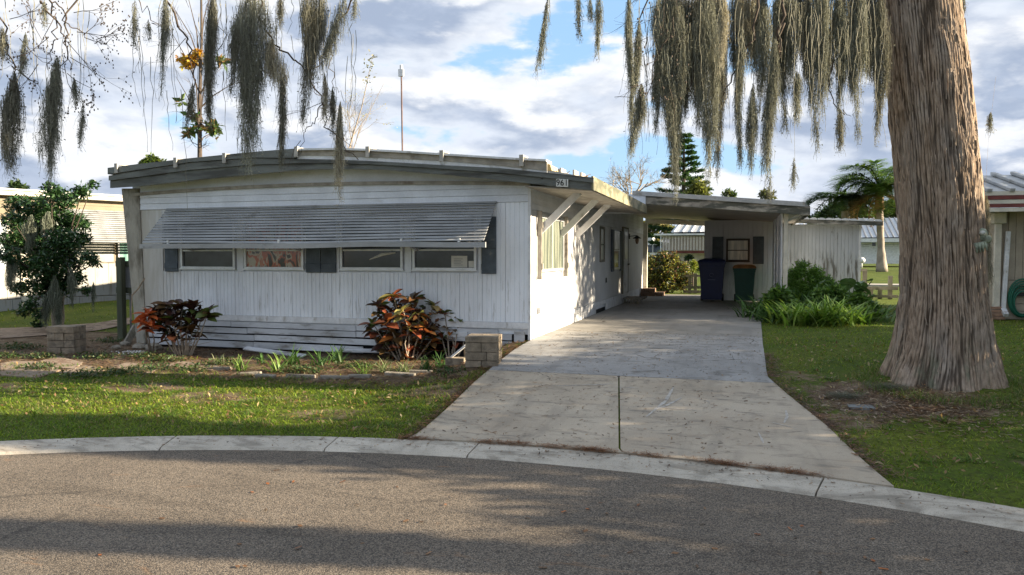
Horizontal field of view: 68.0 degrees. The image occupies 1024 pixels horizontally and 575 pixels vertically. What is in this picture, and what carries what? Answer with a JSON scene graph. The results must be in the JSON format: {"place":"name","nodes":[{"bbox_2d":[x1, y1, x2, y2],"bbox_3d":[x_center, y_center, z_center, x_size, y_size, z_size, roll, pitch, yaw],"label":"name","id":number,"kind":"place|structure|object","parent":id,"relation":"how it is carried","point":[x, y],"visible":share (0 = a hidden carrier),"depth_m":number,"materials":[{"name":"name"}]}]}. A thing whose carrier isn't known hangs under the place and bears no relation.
{"place":"outdoors","nodes":[
{"label":"outdoors","id":0,"kind":"place"},
{"bbox_2d":[0,317,129,337],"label":"side path","id":1,"kind":"structure","parent":0,"point":[19,332],"depth_m":17.62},
{"bbox_2d":[0,450,1023,574],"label":"street","id":2,"kind":"structure","parent":0,"point":[74,513],"depth_m":5.03,"materials":[{"name":"asphalt"}]},
{"bbox_2d":[0,261,1023,508],"bbox_3d":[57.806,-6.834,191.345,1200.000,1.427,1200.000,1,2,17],"label":"ground","id":3,"kind":"structure","parent":0,"point":[1008,465],"depth_m":8.93,"materials":[{"name":"plant"}]},
{"bbox_2d":[0,361,59,378],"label":"stepping slab","id":4,"kind":"structure","parent":3,"relation":"on","point":[28,373],"depth_m":11.45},
{"bbox_2d":[0,179,102,327],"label":"evergreen tree","id":5,"kind":"object","parent":3,"relation":"on","point":[42,266],"visible":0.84,"depth_m":17.07,"materials":[{"name":"green plant"}]},
{"bbox_2d":[4,259,18,293],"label":"spanish moss","id":6,"kind":"object","parent":5,"relation":"hanging from","point":[11,271],"visible":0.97,"depth_m":16.72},
{"bbox_2d":[20,215,41,254],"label":"spanish moss","id":7,"kind":"object","parent":5,"relation":"hanging from","point":[30,232],"visible":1,"depth_m":16.71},
{"bbox_2d":[45,275,69,324],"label":"spanish moss","id":8,"kind":"object","parent":5,"relation":"attached to","point":[54,297],"visible":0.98,"depth_m":16.72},
{"bbox_2d":[0,188,128,310],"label":"neighbour home","id":9,"kind":"object","parent":3,"relation":"on","point":[104,213],"visible":0.04,"depth_m":23.44,"materials":[{"name":"beige"}]},
{"bbox_2d":[50,240,114,262],"bbox_3d":[-13.213,-1.118,23.239,0.074,0.740,2.000,2,3,39],"label":"window","id":10,"kind":"structure","parent":9,"relation":"in","point":[106,251],"depth_m":23.72,"materials":[{"name":"white metal"}]},
{"bbox_2d":[47,325,85,353],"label":"block pillar","id":11,"kind":"structure","parent":3,"relation":"on","point":[66,339],"depth_m":13.57,"materials":[{"name":"concrete"}]},
{"bbox_2d":[115,257,131,339],"bbox_3d":[-8.216,0.294,16.050,0.390,1.874,0.330,1,2,17],"label":"meter post","id":12,"kind":"object","parent":3,"relation":"on","point":[123,284],"visible":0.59,"depth_m":15.90,"materials":[{"name":"paint"}]},
{"bbox_2d":[132,307,163,352],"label":"croton shrub","id":13,"kind":"object","parent":3,"relation":"on","point":[149,322],"visible":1,"depth_m":13.11,"materials":[{"name":"red plant"}]},
{"bbox_2d":[0,0,358,169],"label":"bare tree","id":14,"kind":"object","parent":3,"relation":"on","point":[54,17],"visible":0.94,"depth_m":7.24,"materials":[{"name":"brown plant"}]},
{"bbox_2d":[0,72,27,183],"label":"spanish moss","id":15,"kind":"object","parent":14,"relation":"hanging from","point":[11,110],"visible":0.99,"depth_m":7.18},
{"bbox_2d":[14,32,31,83],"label":"spanish moss","id":16,"kind":"object","parent":14,"relation":"hanging from","point":[24,51],"visible":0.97,"depth_m":7.19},
{"bbox_2d":[32,57,65,185],"bbox_3d":[-4.396,-1.554,7.205,0.295,1.283,0.203,-2,3,-38],"label":"spanish moss","id":17,"kind":"object","parent":14,"relation":"hanging from","point":[50,130],"visible":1,"depth_m":7.18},
{"bbox_2d":[156,0,173,105],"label":"spanish moss","id":18,"kind":"object","parent":14,"relation":"hanging from","point":[165,29],"visible":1,"depth_m":7.30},
{"bbox_2d":[182,83,197,132],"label":"spanish moss","id":19,"kind":"object","parent":14,"relation":"hanging from","point":[191,99],"visible":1,"depth_m":7.29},
{"bbox_2d":[200,0,224,132],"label":"spanish moss","id":20,"kind":"object","parent":14,"relation":"hanging from","point":[211,37],"visible":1,"depth_m":7.38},
{"bbox_2d":[225,25,242,105],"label":"spanish moss","id":21,"kind":"object","parent":14,"relation":"hanging from","point":[234,61],"visible":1,"depth_m":7.39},
{"bbox_2d":[222,0,282,185],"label":"spanish moss","id":22,"kind":"object","parent":14,"relation":"hanging from","point":[251,69],"visible":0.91,"depth_m":7.45,"materials":[{"name":"plant"}]},
{"bbox_2d":[261,39,291,98],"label":"spanish moss","id":23,"kind":"object","parent":14,"relation":"hanging from","point":[274,70],"visible":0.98,"depth_m":7.49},
{"bbox_2d":[272,78,292,172],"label":"spanish moss","id":24,"kind":"object","parent":14,"relation":"hanging from","point":[283,127],"visible":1,"depth_m":7.49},
{"bbox_2d":[295,0,331,132],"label":"spanish moss","id":25,"kind":"object","parent":14,"relation":"hanging from","point":[308,14],"visible":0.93,"depth_m":7.59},
{"bbox_2d":[318,73,330,124],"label":"spanish moss","id":26,"kind":"object","parent":14,"relation":"hanging from","point":[325,107],"visible":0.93,"depth_m":7.59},
{"bbox_2d":[311,0,348,87],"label":"spanish moss","id":27,"kind":"object","parent":14,"relation":"hanging from","point":[331,39],"visible":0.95,"depth_m":7.59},
{"bbox_2d":[330,101,347,207],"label":"spanish moss","id":28,"kind":"object","parent":14,"relation":"hanging from","point":[337,158],"visible":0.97,"depth_m":7.59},
{"bbox_2d":[143,299,222,355],"bbox_3d":[-5.757,0.723,13.258,1.419,1.065,0.695,0,2,5],"label":"croton shrub","id":29,"kind":"object","parent":3,"relation":"on","point":[168,315],"visible":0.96,"depth_m":13.25,"materials":[{"name":"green plant"}]},
{"bbox_2d":[160,0,236,156],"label":"orange leaved tree","id":30,"kind":"object","parent":3,"relation":"on","point":[187,63],"visible":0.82,"depth_m":23.95,"materials":[{"name":"green plant"}]},
{"bbox_2d":[0,335,465,378],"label":"groundcover","id":31,"kind":"object","parent":3,"relation":"on","point":[82,373],"visible":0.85,"depth_m":11.75,"materials":[{"name":"green plant"}]},
{"bbox_2d":[0,365,484,440],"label":"grass","id":32,"kind":"structure","parent":3,"relation":"on","point":[93,411],"depth_m":8.48,"materials":[{"name":"plant"}]},
{"bbox_2d":[0,340,529,388],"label":"leaf litter","id":33,"kind":"object","parent":3,"relation":"on","point":[286,357],"visible":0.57,"depth_m":12.09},
{"bbox_2d":[321,79,398,147],"bbox_3d":[-6.040,-3.976,30.171,3.032,8.629,3.496,0,2,1],"label":"bare tree","id":34,"kind":"object","parent":3,"relation":"on","point":[361,121],"visible":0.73,"depth_m":29.99,"materials":[{"name":"brown plant"}]},
{"bbox_2d":[108,146,647,357],"bbox_3d":[-0.998,-0.871,20.391,9.383,3.739,15.900,1,2,17],"label":"mobile home","id":35,"kind":"object","parent":3,"relation":"on","point":[522,248],"visible":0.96,"depth_m":13.49,"materials":[{"name":"white"}]},
{"bbox_2d":[179,221,236,269],"bbox_3d":[-5.714,-0.791,14.229,1.254,0.907,0.080,1,2,17],"label":"window","id":36,"kind":"structure","parent":35,"relation":"in","point":[200,258],"depth_m":14.25,"materials":[{"name":"metal"}]},
{"bbox_2d":[242,220,304,269],"bbox_3d":[-4.347,-0.773,13.817,1.293,0.907,0.080,1,2,17],"label":"window","id":37,"kind":"structure","parent":35,"relation":"in","point":[254,259],"depth_m":13.84,"materials":[{"name":"metal"}]},
{"bbox_2d":[338,218,403,270],"bbox_3d":[-2.461,-0.750,13.250,1.254,0.907,0.083,1,2,17],"label":"window","id":38,"kind":"structure","parent":35,"relation":"in","point":[351,258],"depth_m":13.27,"materials":[{"name":"glass"}]},
{"bbox_2d":[411,217,476,270],"bbox_3d":[-1.150,-0.733,12.852,1.206,0.907,0.080,1,2,17],"label":"window","id":39,"kind":"structure","parent":35,"relation":"in","point":[426,258],"depth_m":12.88,"materials":[{"name":"glass"}]},
{"bbox_2d":[542,215,563,271],"bbox_3d":[0.716,-0.785,13.776,0.055,0.980,1.870,1,2,17],"label":"window","id":40,"kind":"structure","parent":35,"relation":"in","point":[552,241],"depth_m":13.91,"materials":[{"name":"fabric"}]},
{"bbox_2d":[358,289,447,361],"bbox_3d":[-1.845,0.683,12.751,1.528,1.329,0.791,0,2,-1],"label":"croton shrub","id":41,"kind":"object","parent":3,"relation":"on","point":[424,327],"visible":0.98,"depth_m":12.74,"materials":[{"name":"red plant"}]},
{"bbox_2d":[433,309,464,356],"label":"croton shrub","id":42,"kind":"object","parent":3,"relation":"on","point":[455,344],"visible":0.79,"depth_m":12.84,"materials":[{"name":"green plant"}]},
{"bbox_2d":[465,333,501,367],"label":"block pillar","id":43,"kind":"structure","parent":3,"relation":"on","point":[483,350],"depth_m":10.47,"materials":[{"name":"concrete"}]},
{"bbox_2d":[0,436,1023,531],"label":"kerb","id":44,"kind":"structure","parent":3,"relation":"on","point":[843,490],"depth_m":6.51,"materials":[{"name":"concrete"}]},
{"bbox_2d":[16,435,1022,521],"bbox_3d":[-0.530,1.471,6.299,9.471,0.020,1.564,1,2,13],"label":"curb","id":45,"kind":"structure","parent":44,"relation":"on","point":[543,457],"depth_m":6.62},
{"bbox_2d":[0,334,1023,471],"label":"lawn weeds","id":46,"kind":"object","parent":3,"relation":"on","point":[41,412],"visible":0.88,"depth_m":9.05,"materials":[{"name":"green plant"}]},
{"bbox_2d":[0,337,1023,488],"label":"fallen leaves","id":47,"kind":"object","parent":3,"relation":"on","point":[901,451],"visible":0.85,"depth_m":9.01,"materials":[{"name":"brown plant"}]},
{"bbox_2d":[600,151,670,193],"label":"bare tree","id":48,"kind":"object","parent":3,"relation":"on","point":[628,180],"visible":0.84,"depth_m":47.39,"materials":[{"name":"brown plant"}]},
{"bbox_2d":[647,250,693,293],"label":"croton hedge","id":49,"kind":"object","parent":3,"relation":"on","point":[665,280],"visible":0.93,"depth_m":28.32,"materials":[{"name":"green plant"}]},
{"bbox_2d":[648,132,714,261],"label":"norfolk pine","id":50,"kind":"object","parent":3,"relation":"on","point":[685,176],"visible":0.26,"depth_m":59.84,"materials":[{"name":"green plant"}]},
{"bbox_2d":[682,177,712,195],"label":"garden tree","id":51,"kind":"object","parent":3,"relation":"on","point":[697,186],"visible":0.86,"depth_m":51.72,"materials":[{"name":"green plant"}]},
{"bbox_2d":[632,191,809,288],"bbox_3d":[5.816,-1.025,22.335,4.790,2.985,9.030,1,2,17],"label":"carport","id":52,"kind":"object","parent":3,"relation":"on","point":[699,210],"visible":0.73,"depth_m":18.34,"materials":[{"name":"metal"}]},
{"bbox_2d":[654,223,804,261],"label":"back house","id":53,"kind":"structure","parent":3,"relation":"on","point":[684,240],"depth_m":44.99,"materials":[{"name":"beige paint"}]},
{"bbox_2d":[726,295,764,317],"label":"strappy plant","id":54,"kind":"object","parent":3,"relation":"on","point":[751,309],"visible":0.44,"depth_m":17.05,"materials":[{"name":"green plant"}]},
{"bbox_2d":[745,302,803,324],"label":"strappy plant","id":55,"kind":"object","parent":3,"relation":"on","point":[764,314],"visible":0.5,"depth_m":16.11,"materials":[{"name":"green plant"}]},
{"bbox_2d":[758,283,802,313],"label":"leafy shrub","id":56,"kind":"object","parent":3,"relation":"on","point":[778,293],"visible":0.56,"depth_m":16.44,"materials":[{"name":"green plant"}]},
{"bbox_2d":[741,298,827,326],"bbox_3d":[5.948,0.486,15.714,2.180,0.518,1.769,0,2,-11],"label":"strappy plant","id":57,"kind":"object","parent":3,"relation":"on","point":[789,316],"visible":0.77,"depth_m":15.52,"materials":[{"name":"green plant"}]},
{"bbox_2d":[704,217,882,300],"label":"storage shed","id":58,"kind":"structure","parent":3,"relation":"on","point":[832,246],"depth_m":23.12,"materials":[{"name":"metal"}]},
{"bbox_2d":[726,239,749,261],"bbox_3d":[6.954,-1.144,23.351,0.740,0.722,0.080,1,2,17],"label":"window","id":59,"kind":"structure","parent":58,"relation":"in","point":[737,250],"depth_m":23.36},
{"bbox_2d":[608,0,1008,391],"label":"cypress tree","id":60,"kind":"object","parent":3,"relation":"on","point":[943,337],"visible":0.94,"depth_m":8.96,"materials":[{"name":"brown plant"}]},
{"bbox_2d":[0,0,886,208],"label":"moss strings","id":61,"kind":"object","parent":60,"relation":"hanging from","point":[646,69],"visible":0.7,"depth_m":8.28},
{"bbox_2d":[533,0,551,78],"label":"spanish moss","id":62,"kind":"object","parent":60,"relation":"hanging from","point":[544,26],"visible":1,"depth_m":8.00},
{"bbox_2d":[590,0,604,61],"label":"spanish moss","id":63,"kind":"object","parent":60,"relation":"hanging from","point":[598,18],"visible":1,"depth_m":8.09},
{"bbox_2d":[622,0,638,129],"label":"spanish moss","id":64,"kind":"object","parent":60,"relation":"hanging from","point":[628,43],"visible":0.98,"depth_m":8.19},
{"bbox_2d":[623,83,648,161],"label":"spanish moss","id":65,"kind":"object","parent":60,"relation":"hanging from","point":[639,113],"visible":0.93,"depth_m":8.30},
{"bbox_2d":[629,22,646,104],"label":"spanish moss","id":66,"kind":"object","parent":60,"relation":"hanging from","point":[637,51],"visible":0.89,"depth_m":8.28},
{"bbox_2d":[649,29,662,137],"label":"spanish moss","id":67,"kind":"object","parent":60,"relation":"hanging from","point":[653,92],"visible":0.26,"depth_m":8.48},
{"bbox_2d":[648,0,692,207],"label":"spanish moss","id":68,"kind":"object","parent":60,"relation":"hanging from","point":[667,64],"visible":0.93,"depth_m":8.35,"materials":[{"name":"plant"}]},
{"bbox_2d":[675,0,706,123],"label":"spanish moss","id":69,"kind":"object","parent":60,"relation":"hanging from","point":[687,9],"visible":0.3,"depth_m":8.58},
{"bbox_2d":[689,0,726,185],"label":"spanish moss","id":70,"kind":"object","parent":60,"relation":"hanging from","point":[706,26],"visible":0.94,"depth_m":8.36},
{"bbox_2d":[709,0,729,182],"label":"spanish moss","id":71,"kind":"object","parent":60,"relation":"hanging from","point":[718,151],"visible":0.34,"depth_m":8.79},
{"bbox_2d":[714,0,732,76],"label":"spanish moss","id":72,"kind":"object","parent":60,"relation":"hanging from","point":[724,23],"visible":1,"depth_m":8.00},
{"bbox_2d":[726,0,740,76],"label":"spanish moss","id":73,"kind":"object","parent":60,"relation":"hanging from","point":[732,45],"visible":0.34,"depth_m":8.99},
{"bbox_2d":[731,28,746,172],"bbox_3d":[2.549,-2.097,8.499,0.179,1.665,0.212,1,2,17],"label":"spanish moss","id":74,"kind":"object","parent":60,"relation":"hanging from","point":[738,78],"visible":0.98,"depth_m":8.49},
{"bbox_2d":[733,0,756,78],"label":"spanish moss","id":75,"kind":"object","parent":60,"relation":"hanging from","point":[745,19],"visible":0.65,"depth_m":8.68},
{"bbox_2d":[742,83,758,181],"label":"spanish moss","id":76,"kind":"object","parent":60,"relation":"hanging from","point":[752,132],"visible":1,"depth_m":8.50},
{"bbox_2d":[746,0,777,122],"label":"spanish moss","id":77,"kind":"object","parent":60,"relation":"hanging from","point":[762,26],"visible":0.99,"depth_m":8.57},
{"bbox_2d":[757,39,782,200],"bbox_3d":[2.897,-1.864,8.511,0.292,1.851,0.223,-1,3,-20],"label":"spanish moss","id":78,"kind":"object","parent":60,"relation":"hanging from","point":[771,96],"visible":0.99,"depth_m":8.50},
{"bbox_2d":[770,0,804,138],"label":"spanish moss","id":79,"kind":"object","parent":60,"relation":"hanging from","point":[783,86],"visible":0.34,"depth_m":8.87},
{"bbox_2d":[771,0,809,103],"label":"spanish moss","id":80,"kind":"object","parent":60,"relation":"hanging from","point":[786,36],"visible":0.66,"depth_m":8.77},
{"bbox_2d":[789,71,804,126],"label":"spanish moss","id":81,"kind":"object","parent":60,"relation":"hanging from","point":[798,88],"visible":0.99,"depth_m":8.59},
{"bbox_2d":[799,0,814,86],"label":"spanish moss","id":82,"kind":"object","parent":60,"relation":"hanging from","point":[805,16],"visible":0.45,"depth_m":8.90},
{"bbox_2d":[803,0,831,158],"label":"spanish moss","id":83,"kind":"object","parent":60,"relation":"hanging from","point":[823,22],"visible":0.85,"depth_m":8.67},
{"bbox_2d":[820,0,846,99],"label":"spanish moss","id":84,"kind":"object","parent":60,"relation":"hanging from","point":[830,45],"visible":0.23,"depth_m":9.08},
{"bbox_2d":[833,108,846,155],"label":"spanish moss","id":85,"kind":"object","parent":60,"relation":"hanging from","point":[840,127],"visible":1,"depth_m":8.60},
{"bbox_2d":[831,0,851,118],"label":"spanish moss","id":86,"kind":"object","parent":60,"relation":"hanging from","point":[839,16],"visible":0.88,"depth_m":8.78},
{"bbox_2d":[845,0,872,148],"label":"spanish moss","id":87,"kind":"object","parent":60,"relation":"hanging from","point":[854,25],"visible":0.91,"depth_m":8.78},
{"bbox_2d":[867,0,894,146],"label":"spanish moss","id":88,"kind":"object","parent":60,"relation":"hanging from","point":[884,72],"visible":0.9,"depth_m":8.85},
{"bbox_2d":[985,195,995,292],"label":"spanish moss","id":89,"kind":"object","parent":60,"relation":"hanging from","point":[989,250],"visible":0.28,"depth_m":9.55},
{"bbox_2d":[771,258,854,297],"bbox_3d":[7.644,0.028,18.830,2.655,1.526,0.938,0,2,-1],"label":"feathery bush","id":90,"kind":"object","parent":3,"relation":"on","point":[797,278],"visible":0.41,"depth_m":18.76,"materials":[{"name":"green plant"}]},
{"bbox_2d":[776,299,855,326],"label":"strappy plant","id":91,"kind":"object","parent":3,"relation":"on","point":[804,320],"visible":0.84,"depth_m":15.15,"materials":[{"name":"green plant"}]},
{"bbox_2d":[804,282,855,310],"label":"leafy shrub","id":92,"kind":"object","parent":3,"relation":"on","point":[834,290],"visible":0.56,"depth_m":16.56,"materials":[{"name":"green plant"}]},
{"bbox_2d":[775,294,887,326],"bbox_3d":[6.471,0.443,15.412,2.266,0.630,2.095,0,2,-8],"label":"strappy plant","id":93,"kind":"object","parent":3,"relation":"on","point":[842,319],"visible":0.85,"depth_m":15.14,"materials":[{"name":"green plant"}]},
{"bbox_2d":[808,202,874,223],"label":"broadleaf tree","id":94,"kind":"object","parent":3,"relation":"on","point":[822,212],"visible":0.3,"depth_m":109.18,"materials":[{"name":"green plant"}]},
{"bbox_2d":[798,189,893,225],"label":"palm tree","id":95,"kind":"object","parent":3,"relation":"on","point":[850,196],"visible":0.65,"depth_m":69.89,"materials":[{"name":"green plant"}]},
{"bbox_2d":[816,278,875,296],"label":"elephant ear plant","id":96,"kind":"object","parent":3,"relation":"on","point":[850,283],"visible":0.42,"depth_m":18.00,"materials":[{"name":"green plant"}]},
{"bbox_2d":[827,302,877,325],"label":"strappy plant","id":97,"kind":"object","parent":3,"relation":"on","point":[859,317],"visible":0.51,"depth_m":15.39,"materials":[{"name":"green plant"}]},
{"bbox_2d":[824,158,894,271],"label":"palm tree","id":98,"kind":"object","parent":3,"relation":"on","point":[882,188],"visible":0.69,"depth_m":66.21,"materials":[{"name":"green plant"}]},
{"bbox_2d":[843,290,882,318],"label":"leafy shrub","id":99,"kind":"object","parent":3,"relation":"on","point":[858,297],"visible":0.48,"depth_m":16.42,"materials":[{"name":"green plant"}]},
{"bbox_2d":[833,217,899,263],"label":"house","id":100,"kind":"structure","parent":3,"relation":"on","point":[869,243],"depth_m":94.84,"materials":[{"name":"metal"}]},
{"bbox_2d":[844,301,896,322],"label":"strappy plant","id":101,"kind":"object","parent":3,"relation":"on","point":[884,316],"visible":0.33,"depth_m":16.07,"materials":[{"name":"green plant"}]},
{"bbox_2d":[861,269,897,298],"bbox_3d":[11.791,-0.118,24.645,1.346,0.980,0.170,1,2,17],"label":"fence","id":102,"kind":"object","parent":3,"relation":"on","point":[889,288],"visible":0.65,"depth_m":24.52,"materials":[{"name":"grey wood"}]},
{"bbox_2d":[783,374,1023,448],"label":"bark litter","id":103,"kind":"object","parent":3,"relation":"on","point":[919,407],"visible":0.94,"depth_m":8.05,"materials":[{"name":"brown plant"}]},
{"bbox_2d":[849,361,1023,409],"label":"grass","id":104,"kind":"structure","parent":3,"relation":"on","point":[1011,379],"depth_m":8.52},
{"bbox_2d":[983,171,1023,319],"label":"neighbour house","id":105,"kind":"structure","parent":3,"relation":"on","point":[1002,192],"depth_m":16.52,"materials":[{"name":"beige"}]},
{"bbox_2d":[1007,278,1023,317],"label":"garden hose","id":106,"kind":"object","parent":105,"relation":"hanging from","point":[1012,296],"visible":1,"depth_m":16.47,"materials":[{"name":"green plastic"}]},
{"bbox_2d":[0,0,1023,242],"label":"sky","id":107,"kind":"structure","parent":0,"point":[469,87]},
{"bbox_2d":[409,294,893,487],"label":"driveway","id":108,"kind":"structure","parent":0,"point":[801,436],"depth_m":8.68,"materials":[{"name":"concrete"}]},
{"bbox_2d":[407,329,772,472],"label":"leaf litter","id":109,"kind":"object","parent":108,"relation":"on","point":[623,391],"visible":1,"depth_m":8.89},
{"bbox_2d":[399,434,840,478],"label":"pine needles","id":110,"kind":"object","parent":108,"relation":"on","point":[720,461],"visible":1,"depth_m":6.59,"materials":[{"name":"brown plant"}]},
{"bbox_2d":[389,344,915,478],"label":"leaf litter","id":111,"kind":"object","parent":108,"relation":"on","point":[769,371],"visible":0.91,"depth_m":8.02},
{"bbox_2d":[698,258,725,300],"bbox_3d":[6.081,-0.234,23.066,0.811,1.300,0.828,1,2,17],"label":"wheeled bin","id":112,"kind":"object","parent":108,"relation":"on","point":[711,276],"visible":1,"depth_m":22.74,"materials":[{"name":"blue plastic"}]},
{"bbox_2d":[733,264,756,300],"bbox_3d":[6.967,-0.131,22.752,0.679,1.120,0.715,1,2,17],"label":"wheeled bin","id":113,"kind":"object","parent":108,"relation":"on","point":[744,276],"visible":0.88,"depth_m":22.47,"materials":[{"name":"green plastic"}]},
{"bbox_2d":[762,308,1023,505],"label":"grass","id":114,"kind":"structure","parent":0,"point":[884,450],"depth_m":7.46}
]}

